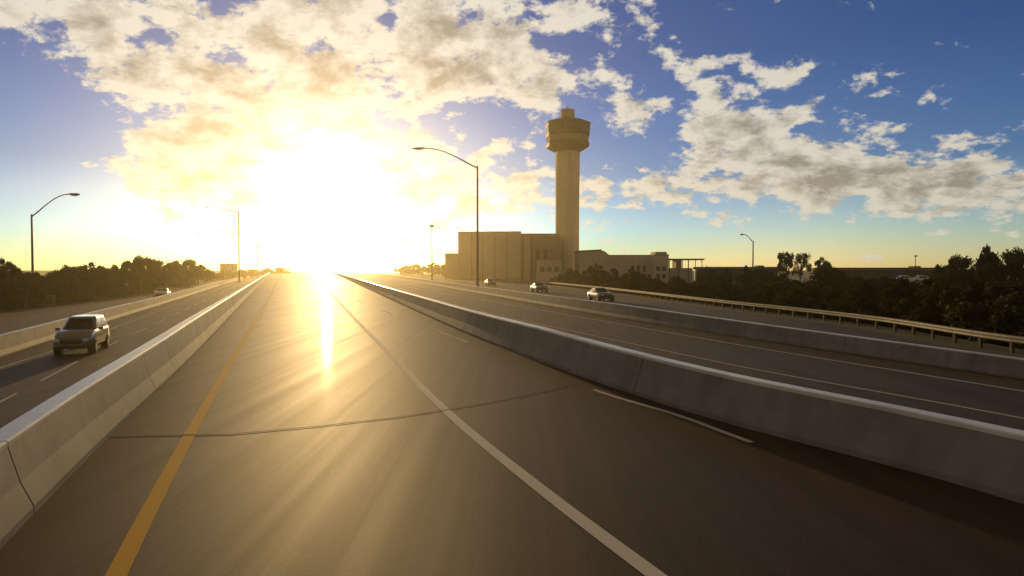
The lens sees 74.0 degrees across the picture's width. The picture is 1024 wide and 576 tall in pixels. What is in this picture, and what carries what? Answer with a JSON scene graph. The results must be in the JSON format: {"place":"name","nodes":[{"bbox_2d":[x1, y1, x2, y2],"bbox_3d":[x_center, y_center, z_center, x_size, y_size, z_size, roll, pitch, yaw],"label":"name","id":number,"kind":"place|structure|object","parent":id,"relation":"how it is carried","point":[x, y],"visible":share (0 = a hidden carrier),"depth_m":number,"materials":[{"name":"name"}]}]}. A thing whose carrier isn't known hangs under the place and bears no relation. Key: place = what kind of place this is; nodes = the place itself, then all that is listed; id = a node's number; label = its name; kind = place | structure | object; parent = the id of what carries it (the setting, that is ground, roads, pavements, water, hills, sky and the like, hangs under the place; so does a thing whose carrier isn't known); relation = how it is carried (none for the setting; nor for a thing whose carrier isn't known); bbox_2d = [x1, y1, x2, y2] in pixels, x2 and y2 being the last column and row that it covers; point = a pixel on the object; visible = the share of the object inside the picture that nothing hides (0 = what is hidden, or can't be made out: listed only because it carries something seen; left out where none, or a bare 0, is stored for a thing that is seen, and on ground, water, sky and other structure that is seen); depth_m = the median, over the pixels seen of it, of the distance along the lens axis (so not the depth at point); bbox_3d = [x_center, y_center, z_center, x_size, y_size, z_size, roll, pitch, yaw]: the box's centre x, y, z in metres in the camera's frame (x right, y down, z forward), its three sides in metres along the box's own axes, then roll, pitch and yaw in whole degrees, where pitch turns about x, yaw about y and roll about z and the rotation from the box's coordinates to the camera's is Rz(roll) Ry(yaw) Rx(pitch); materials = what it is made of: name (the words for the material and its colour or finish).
{"place":"outdoors","nodes":[
{"label":"outdoors","id":0,"kind":"place"},
{"bbox_2d":[0,281,218,333],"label":"frontage road","id":1,"kind":"structure","parent":0,"point":[10,322],"depth_m":68.12,"materials":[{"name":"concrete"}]},
{"bbox_2d":[153,288,170,296],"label":"car","id":2,"kind":"object","parent":1,"relation":"on","point":[161,291],"visible":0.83,"depth_m":99.79,"materials":[{"name":"white paint"}]},
{"bbox_2d":[0,275,262,427],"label":"carriageway","id":3,"kind":"structure","parent":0,"point":[22,379],"depth_m":32.50,"materials":[{"name":"grey asphalt"}]},
{"bbox_2d":[53,314,109,354],"bbox_3d":[-22.154,2.378,35.082,2.106,1.829,4.277,-1,2,-19],"label":"car","id":4,"kind":"object","parent":3,"relation":"on","point":[90,332],"visible":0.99,"depth_m":34.02,"materials":[{"name":"silver metal"}]},
{"bbox_2d":[0,278,246,367],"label":"shoulder line","id":5,"kind":"object","parent":3,"relation":"on","point":[109,329],"visible":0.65,"depth_m":49.27,"materials":[{"name":"paint"}]},
{"bbox_2d":[0,279,249,402],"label":"lane dashes","id":6,"kind":"object","parent":3,"relation":"on","point":[6,398],"visible":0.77,"depth_m":28.99,"materials":[{"name":"paint"}]},
{"bbox_2d":[0,272,1023,575],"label":"road","id":7,"kind":"structure","parent":0,"point":[434,492],"depth_m":7.00,"materials":[{"name":"grey asphalt"}]},
{"bbox_2d":[0,272,269,548],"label":"concrete barrier","id":8,"kind":"object","parent":7,"relation":"on","point":[50,447],"visible":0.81,"depth_m":8.22,"materials":[{"name":"grey concrete"}]},
{"bbox_2d":[105,274,281,575],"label":"yellow line","id":9,"kind":"object","parent":7,"relation":"on","point":[124,558],"visible":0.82,"depth_m":6.87,"materials":[{"name":"paint"}]},
{"bbox_2d":[109,381,585,436],"bbox_3d":[-1.657,1.904,10.740,8.113,0.001,1.030,-1,2,-33],"label":"expansion joint","id":10,"kind":"object","parent":7,"relation":"on","point":[321,425],"visible":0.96,"depth_m":9.51,"materials":[{"name":"rubber"}]},
{"bbox_2d":[312,274,666,575],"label":"white line","id":11,"kind":"object","parent":7,"relation":"on","point":[627,554],"visible":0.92,"depth_m":6.86,"materials":[{"name":"paint"}]},
{"bbox_2d":[329,290,753,442],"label":"lane dashes","id":12,"kind":"object","parent":7,"relation":"on","point":[709,426],"visible":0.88,"depth_m":10.38,"materials":[{"name":"paint"}]},
{"bbox_2d":[331,271,1023,503],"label":"concrete barrier","id":13,"kind":"object","parent":7,"relation":"on","point":[988,458],"visible":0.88,"depth_m":9.01,"materials":[{"name":"grey concrete"}]},
{"bbox_2d":[0,270,1023,357],"bbox_3d":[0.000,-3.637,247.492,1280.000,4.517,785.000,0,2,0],"label":"ground","id":14,"kind":"structure","parent":0,"point":[964,344],"depth_m":47.58,"materials":[{"name":"green plant"}]},
{"bbox_2d":[0,257,17,310],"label":"tree","id":15,"kind":"object","parent":14,"relation":"on","point":[6,278],"visible":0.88,"depth_m":69.66,"materials":[{"name":"green plant"}]},
{"bbox_2d":[0,279,29,310],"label":"bush","id":16,"kind":"object","parent":14,"relation":"on","point":[21,297],"visible":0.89,"depth_m":69.78,"materials":[{"name":"green plant"}]},
{"bbox_2d":[3,261,29,291],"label":"tree","id":17,"kind":"object","parent":14,"relation":"on","point":[19,273],"visible":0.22,"depth_m":76.12,"materials":[{"name":"green plant"}]},
{"bbox_2d":[20,270,43,306],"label":"tree","id":18,"kind":"object","parent":14,"relation":"on","point":[36,288],"visible":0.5,"depth_m":77.83,"materials":[{"name":"green plant"}]},
{"bbox_2d":[31,271,60,290],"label":"tree","id":19,"kind":"object","parent":14,"relation":"on","point":[53,286],"visible":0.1,"depth_m":82.23,"materials":[{"name":"green plant"}]},
{"bbox_2d":[43,295,56,305],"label":"utility cabinet","id":20,"kind":"object","parent":14,"relation":"on","point":[50,300],"visible":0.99,"depth_m":79.75,"materials":[{"name":"metal"}]},
{"bbox_2d":[31,193,79,272],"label":"street lamp","id":21,"kind":"object","parent":14,"relation":"on","point":[32,250],"visible":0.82,"depth_m":85.77,"materials":[{"name":"metal"}]},
{"bbox_2d":[46,271,75,295],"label":"tree","id":22,"kind":"object","parent":14,"relation":"on","point":[67,288],"visible":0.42,"depth_m":86.16,"materials":[{"name":"green plant"}]},
{"bbox_2d":[45,264,89,301],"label":"tree","id":23,"kind":"object","parent":14,"relation":"on","point":[74,273],"visible":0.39,"depth_m":89.59,"materials":[{"name":"green plant"}]},
{"bbox_2d":[75,265,100,300],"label":"tree","id":24,"kind":"object","parent":14,"relation":"on","point":[93,280],"visible":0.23,"depth_m":94.16,"materials":[{"name":"green plant"}]},
{"bbox_2d":[82,261,109,289],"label":"tree","id":25,"kind":"object","parent":14,"relation":"on","point":[100,270],"visible":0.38,"depth_m":98.28,"materials":[{"name":"green plant"}]},
{"bbox_2d":[92,266,120,296],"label":"tree","id":26,"kind":"object","parent":14,"relation":"on","point":[111,274],"visible":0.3,"depth_m":103.91,"materials":[{"name":"green plant"}]},
{"bbox_2d":[107,266,133,293],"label":"tree","id":27,"kind":"object","parent":14,"relation":"on","point":[124,275],"visible":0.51,"depth_m":110.19,"materials":[{"name":"green plant"}]},
{"bbox_2d":[0,276,249,356],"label":"concrete barrier","id":28,"kind":"object","parent":14,"relation":"on","point":[11,342],"visible":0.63,"depth_m":43.62,"materials":[{"name":"grey concrete"}]},
{"bbox_2d":[110,259,142,286],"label":"tree","id":29,"kind":"object","parent":14,"relation":"on","point":[135,272],"visible":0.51,"depth_m":117.65,"materials":[{"name":"green plant"}]},
{"bbox_2d":[120,255,161,292],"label":"tree","id":30,"kind":"object","parent":14,"relation":"on","point":[149,274],"visible":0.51,"depth_m":123.90,"materials":[{"name":"green plant"}]},
{"bbox_2d":[145,258,171,290],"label":"tree","id":31,"kind":"object","parent":14,"relation":"on","point":[165,276],"visible":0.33,"depth_m":129.84,"materials":[{"name":"green plant"}]},
{"bbox_2d":[159,265,182,287],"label":"tree","id":32,"kind":"object","parent":14,"relation":"on","point":[174,270],"visible":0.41,"depth_m":135.67,"materials":[{"name":"green plant"}]},
{"bbox_2d":[166,259,188,287],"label":"tree","id":33,"kind":"object","parent":14,"relation":"on","point":[184,270],"visible":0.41,"depth_m":155.90,"materials":[{"name":"green plant"}]},
{"bbox_2d":[179,258,204,286],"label":"tree","id":34,"kind":"object","parent":14,"relation":"on","point":[192,267],"visible":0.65,"depth_m":165.83,"materials":[{"name":"green plant"}]},
{"bbox_2d":[188,265,211,284],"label":"tree","id":35,"kind":"object","parent":14,"relation":"on","point":[205,275],"visible":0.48,"depth_m":185.97,"materials":[{"name":"green plant"}]},
{"bbox_2d":[205,207,240,281],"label":"street lamp","id":36,"kind":"object","parent":14,"relation":"on","point":[238,245],"visible":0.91,"depth_m":224.56,"materials":[{"name":"metal"}]},
{"bbox_2d":[220,264,237,277],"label":"building","id":37,"kind":"structure","parent":14,"relation":"on","point":[229,267],"depth_m":339.86,"materials":[{"name":"paint"}]},
{"bbox_2d":[244,269,264,277],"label":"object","id":38,"kind":"object","parent":14,"relation":"on","point":[251,273],"visible":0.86,"depth_m":358.29,"materials":[{"name":"beige"}]},
{"bbox_2d":[393,265,409,274],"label":"tree","id":39,"kind":"object","parent":14,"relation":"on","point":[403,270],"visible":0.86,"depth_m":417.49,"materials":[{"name":"green plant"}]},
{"bbox_2d":[408,264,425,275],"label":"tree","id":40,"kind":"object","parent":14,"relation":"on","point":[412,269],"visible":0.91,"depth_m":397.91,"materials":[{"name":"green plant"}]},
{"bbox_2d":[422,262,439,275],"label":"tree","id":41,"kind":"object","parent":14,"relation":"on","point":[427,270],"visible":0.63,"depth_m":377.77,"materials":[{"name":"green plant"}]},
{"bbox_2d":[412,147,478,290],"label":"street lamp","id":42,"kind":"object","parent":14,"relation":"on","point":[477,241],"visible":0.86,"depth_m":102.72,"materials":[{"name":"metal"}]},
{"bbox_2d":[444,253,457,278],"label":"annex building","id":43,"kind":"structure","parent":14,"relation":"on","point":[451,265],"depth_m":259.86,"materials":[{"name":"paint"}]},
{"bbox_2d":[458,231,559,282],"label":"terminal hall","id":44,"kind":"structure","parent":14,"relation":"on","point":[504,255],"depth_m":259.04,"materials":[{"name":"paint"}]},
{"bbox_2d":[536,260,560,283],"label":"block","id":45,"kind":"structure","parent":14,"relation":"on","point":[546,270],"depth_m":245.90,"materials":[{"name":"paint"}]},
{"bbox_2d":[555,271,569,285],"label":"bush","id":46,"kind":"object","parent":14,"relation":"on","point":[560,278],"visible":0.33,"depth_m":157.84,"materials":[{"name":"green plant"}]},
{"bbox_2d":[545,105,590,275],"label":"control tower","id":47,"kind":"structure","parent":14,"relation":"on","point":[567,135],"depth_m":274.81,"materials":[{"name":"concrete"}]},
{"bbox_2d":[564,123,579,129],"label":"window","id":48,"kind":"structure","parent":47,"relation":"in","point":[568,126],"depth_m":269.91,"materials":[{"name":"beige glass"}]},
{"bbox_2d":[558,273,582,286],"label":"bush","id":49,"kind":"object","parent":14,"relation":"on","point":[574,276],"visible":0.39,"depth_m":145.21,"materials":[{"name":"green plant"}]},
{"bbox_2d":[573,275,591,288],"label":"bush","id":50,"kind":"object","parent":14,"relation":"on","point":[580,282],"visible":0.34,"depth_m":138.36,"materials":[{"name":"green plant"}]},
{"bbox_2d":[574,249,609,275],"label":"gabled building","id":51,"kind":"structure","parent":14,"relation":"on","point":[585,260],"depth_m":249.83,"materials":[{"name":"paint"}]},
{"bbox_2d":[586,263,602,276],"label":"tree","id":52,"kind":"object","parent":14,"relation":"on","point":[591,269],"visible":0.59,"depth_m":204.14,"materials":[{"name":"green plant"}]},
{"bbox_2d":[589,274,604,288],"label":"bush","id":53,"kind":"object","parent":14,"relation":"on","point":[597,280],"visible":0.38,"depth_m":127.53,"materials":[{"name":"green plant"}]},
{"bbox_2d":[602,275,620,291],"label":"bush","id":54,"kind":"object","parent":14,"relation":"on","point":[607,281],"visible":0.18,"depth_m":118.86,"materials":[{"name":"green plant"}]},
{"bbox_2d":[609,273,631,290],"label":"bush","id":55,"kind":"object","parent":14,"relation":"on","point":[618,281],"visible":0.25,"depth_m":110.79,"materials":[{"name":"green plant"}]},
{"bbox_2d":[614,274,644,295],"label":"bush","id":56,"kind":"object","parent":14,"relation":"on","point":[636,283],"visible":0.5,"depth_m":102.85,"materials":[{"name":"green plant"}]},
{"bbox_2d":[610,255,650,278],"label":"long building","id":57,"kind":"structure","parent":14,"relation":"on","point":[621,264],"depth_m":253.84,"materials":[{"name":"paint"}]},
{"bbox_2d":[622,268,646,282],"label":"bush","id":58,"kind":"object","parent":14,"relation":"on","point":[638,273],"visible":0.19,"depth_m":121.79,"materials":[{"name":"green plant"}]},
{"bbox_2d":[641,277,659,296],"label":"bush","id":59,"kind":"object","parent":14,"relation":"on","point":[648,286],"visible":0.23,"depth_m":97.94,"materials":[{"name":"green plant"}]},
{"bbox_2d":[650,252,668,283],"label":"stair block","id":60,"kind":"structure","parent":14,"relation":"on","point":[660,265],"depth_m":248.88,"materials":[{"name":"paint"}]},
{"bbox_2d":[653,277,689,296],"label":"bush","id":61,"kind":"object","parent":14,"relation":"on","point":[662,285],"visible":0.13,"depth_m":91.52,"materials":[{"name":"green plant"}]},
{"bbox_2d":[652,275,692,300],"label":"bush","id":62,"kind":"object","parent":14,"relation":"on","point":[679,286],"visible":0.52,"depth_m":84.78,"materials":[{"name":"green plant"}]},
{"bbox_2d":[669,259,704,281],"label":"canopy","id":63,"kind":"object","parent":14,"relation":"on","point":[676,269],"visible":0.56,"depth_m":251.93,"materials":[{"name":"metal"}]},
{"bbox_2d":[683,282,713,303],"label":"bush","id":64,"kind":"object","parent":14,"relation":"on","point":[698,289],"visible":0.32,"depth_m":79.38,"materials":[{"name":"green plant"}]},
{"bbox_2d":[375,273,1023,378],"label":"concrete barrier","id":65,"kind":"object","parent":14,"relation":"on","point":[992,364],"visible":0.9,"depth_m":32.19,"materials":[{"name":"grey concrete"}]},
{"bbox_2d":[691,266,720,289],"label":"bush","id":66,"kind":"object","parent":14,"relation":"on","point":[709,276],"visible":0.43,"depth_m":128.99,"materials":[{"name":"green plant"}]},
{"bbox_2d":[701,286,721,305],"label":"bush","id":67,"kind":"object","parent":14,"relation":"on","point":[717,290],"visible":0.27,"depth_m":75.62,"materials":[{"name":"green plant"}]},
{"bbox_2d":[716,268,732,291],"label":"bush","id":68,"kind":"object","parent":14,"relation":"on","point":[722,277],"visible":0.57,"depth_m":129.24,"materials":[{"name":"green plant"}]},
{"bbox_2d":[707,283,747,307],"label":"bush","id":69,"kind":"object","parent":14,"relation":"on","point":[725,294],"visible":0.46,"depth_m":69.07,"materials":[{"name":"green plant"}]},
{"bbox_2d":[693,265,777,281],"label":"shed","id":70,"kind":"structure","parent":14,"relation":"on","point":[735,271],"depth_m":229.93,"materials":[{"name":"brown metal"}]},
{"bbox_2d":[735,265,756,289],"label":"bush","id":71,"kind":"object","parent":14,"relation":"on","point":[747,278],"visible":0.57,"depth_m":129.62,"materials":[{"name":"green plant"}]},
{"bbox_2d":[733,281,777,311],"bbox_3d":[23.772,1.428,64.596,4.460,4.289,4.080,-1,2,-26],"label":"bush","id":72,"kind":"object","parent":14,"relation":"on","point":[764,291],"visible":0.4,"depth_m":63.55,"materials":[{"name":"green plant"}]},
{"bbox_2d":[506,278,1023,352],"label":"guardrail","id":73,"kind":"object","parent":14,"relation":"on","point":[1012,340],"visible":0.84,"depth_m":42.90,"materials":[{"name":"metal"}]},
{"bbox_2d":[754,267,776,286],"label":"tree","id":74,"kind":"object","parent":14,"relation":"on","point":[767,276],"visible":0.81,"depth_m":129.43,"materials":[{"name":"green plant"}]},
{"bbox_2d":[776,251,795,277],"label":"tree","id":75,"kind":"object","parent":14,"relation":"on","point":[785,259],"visible":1,"depth_m":149.61,"materials":[{"name":"green plant"}]},
{"bbox_2d":[771,273,801,293],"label":"bush","id":76,"kind":"object","parent":14,"relation":"on","point":[786,282],"visible":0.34,"depth_m":128.50,"materials":[{"name":"green plant"}]},
{"bbox_2d":[763,284,818,316],"bbox_3d":[24.350,1.647,58.668,4.544,4.141,4.156,0,2,0],"label":"bush","id":77,"kind":"object","parent":14,"relation":"on","point":[793,296],"visible":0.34,"depth_m":57.79,"materials":[{"name":"green plant"}]},
{"bbox_2d":[792,253,811,281],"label":"tree","id":78,"kind":"object","parent":14,"relation":"on","point":[803,257],"visible":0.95,"depth_m":153.68,"materials":[{"name":"green plant"}]},
{"bbox_2d":[797,270,832,295],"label":"bush","id":79,"kind":"object","parent":14,"relation":"on","point":[819,281],"visible":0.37,"depth_m":103.36,"materials":[{"name":"green plant"}]},
{"bbox_2d":[814,257,832,273],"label":"tree","id":80,"kind":"object","parent":14,"relation":"on","point":[825,266],"visible":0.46,"depth_m":139.67,"materials":[{"name":"green plant"}]},
{"bbox_2d":[823,267,852,286],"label":"tree","id":81,"kind":"object","parent":14,"relation":"on","point":[838,278],"visible":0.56,"depth_m":104.36,"materials":[{"name":"green plant"}]},
{"bbox_2d":[803,284,873,317],"bbox_3d":[25.508,1.757,53.339,5.110,4.227,4.673,1,2,41],"label":"bush","id":82,"kind":"object","parent":14,"relation":"on","point":[831,294],"visible":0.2,"depth_m":53.30,"materials":[{"name":"green plant"}]},
{"bbox_2d":[806,285,872,323],"bbox_3d":[25.192,1.832,50.608,5.201,4.226,4.757,-1,2,-25],"label":"bush","id":83,"kind":"object","parent":14,"relation":"on","point":[857,298],"visible":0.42,"depth_m":49.58,"materials":[{"name":"green plant"}]},
{"bbox_2d":[811,266,946,282],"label":"shed","id":84,"kind":"structure","parent":14,"relation":"on","point":[878,273],"depth_m":209.95,"materials":[{"name":"brown metal"}]},
{"bbox_2d":[850,280,926,328],"bbox_3d":[25.951,1.757,46.342,4.821,4.697,5.271,1,2,36],"label":"bush","id":85,"kind":"object","parent":14,"relation":"on","point":[881,308],"visible":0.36,"depth_m":45.61,"materials":[{"name":"green plant"}]},
{"bbox_2d":[869,275,910,297],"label":"tree","id":86,"kind":"object","parent":14,"relation":"on","point":[878,287],"visible":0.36,"depth_m":104.33,"materials":[{"name":"green plant"}]},
{"bbox_2d":[883,277,917,300],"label":"bush","id":87,"kind":"object","parent":14,"relation":"on","point":[905,283],"visible":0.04,"depth_m":51.55,"materials":[{"name":"green plant"}]},
{"bbox_2d":[893,277,943,329],"bbox_3d":[29.150,1.622,48.815,4.287,4.868,4.937,-1,2,-35],"label":"bush","id":88,"kind":"object","parent":14,"relation":"on","point":[927,281],"visible":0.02,"depth_m":48.69,"materials":[{"name":"green plant"}]},
{"bbox_2d":[909,280,931,292],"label":"bush","id":89,"kind":"object","parent":14,"relation":"on","point":[915,286],"visible":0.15,"depth_m":104.37,"materials":[{"name":"green plant"}]},
{"bbox_2d":[891,278,984,334],"bbox_3d":[26.308,1.819,41.458,5.653,4.871,5.170,2,2,45],"label":"bush","id":90,"kind":"object","parent":14,"relation":"on","point":[922,312],"visible":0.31,"depth_m":41.32,"materials":[{"name":"green plant"}]},
{"bbox_2d":[933,254,976,291],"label":"tree","id":91,"kind":"object","parent":14,"relation":"on","point":[955,273],"visible":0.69,"depth_m":94.09,"materials":[{"name":"green plant"}]},
{"bbox_2d":[932,279,1002,339],"bbox_3d":[27.054,1.881,39.741,4.322,4.836,3.752,0,2,8],"label":"bush","id":92,"kind":"object","parent":14,"relation":"on","point":[974,290],"visible":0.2,"depth_m":38.96,"materials":[{"name":"green plant"}]},
{"bbox_2d":[959,266,976,290],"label":"tree","id":93,"kind":"object","parent":14,"relation":"on","point":[970,274],"visible":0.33,"depth_m":91.45,"materials":[{"name":"green plant"}]},
{"bbox_2d":[941,280,1023,347],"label":"bush","id":94,"kind":"object","parent":14,"relation":"on","point":[964,315],"visible":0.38,"depth_m":36.83,"materials":[{"name":"green plant"}]},
{"bbox_2d":[974,243,1013,283],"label":"tree","id":95,"kind":"object","parent":14,"relation":"on","point":[987,262],"visible":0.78,"depth_m":84.25,"materials":[{"name":"green plant"}]},
{"bbox_2d":[985,304,1023,347],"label":"bush","id":96,"kind":"object","parent":14,"relation":"on","point":[1010,313],"visible":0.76,"depth_m":34.26,"materials":[{"name":"green plant"}]},
{"bbox_2d":[986,276,1023,300],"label":"bush","id":97,"kind":"object","parent":14,"relation":"on","point":[1015,287],"visible":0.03,"depth_m":40.95,"materials":[{"name":"green plant"}]},
{"bbox_2d":[997,247,1023,287],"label":"tree","id":98,"kind":"object","parent":14,"relation":"on","point":[1015,257],"visible":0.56,"depth_m":87.22,"materials":[{"name":"green plant"}]},
{"bbox_2d":[0,0,1023,272],"label":"sky","id":99,"kind":"structure","parent":0,"point":[845,133],"materials":[{"name":"blue"}]},
{"bbox_2d":[343,274,1023,430],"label":"carriageway","id":100,"kind":"structure","parent":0,"point":[1004,400],"depth_m":25.63,"materials":[{"name":"grey asphalt"}]},
{"bbox_2d":[364,279,1022,390],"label":"shoulder line","id":101,"kind":"object","parent":100,"relation":"on","point":[780,351],"visible":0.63,"depth_m":27.67,"materials":[{"name":"paint"}]},
{"bbox_2d":[479,311,1023,418],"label":"carriageway line","id":102,"kind":"object","parent":100,"relation":"on","point":[793,376],"visible":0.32,"depth_m":21.73,"materials":[{"name":"paint"}]},
{"bbox_2d":[387,274,980,352],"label":"ramp","id":103,"kind":"structure","parent":0,"point":[659,305],"depth_m":59.60,"materials":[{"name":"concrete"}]},
{"bbox_2d":[530,283,547,291],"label":"car","id":104,"kind":"object","parent":103,"relation":"on","point":[537,287],"visible":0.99,"depth_m":105.23,"materials":[{"name":"grey paint"}]},
{"bbox_2d":[587,288,614,301],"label":"car","id":105,"kind":"object","parent":103,"relation":"on","point":[599,294],"visible":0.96,"depth_m":75.01,"materials":[{"name":"grey paint"}]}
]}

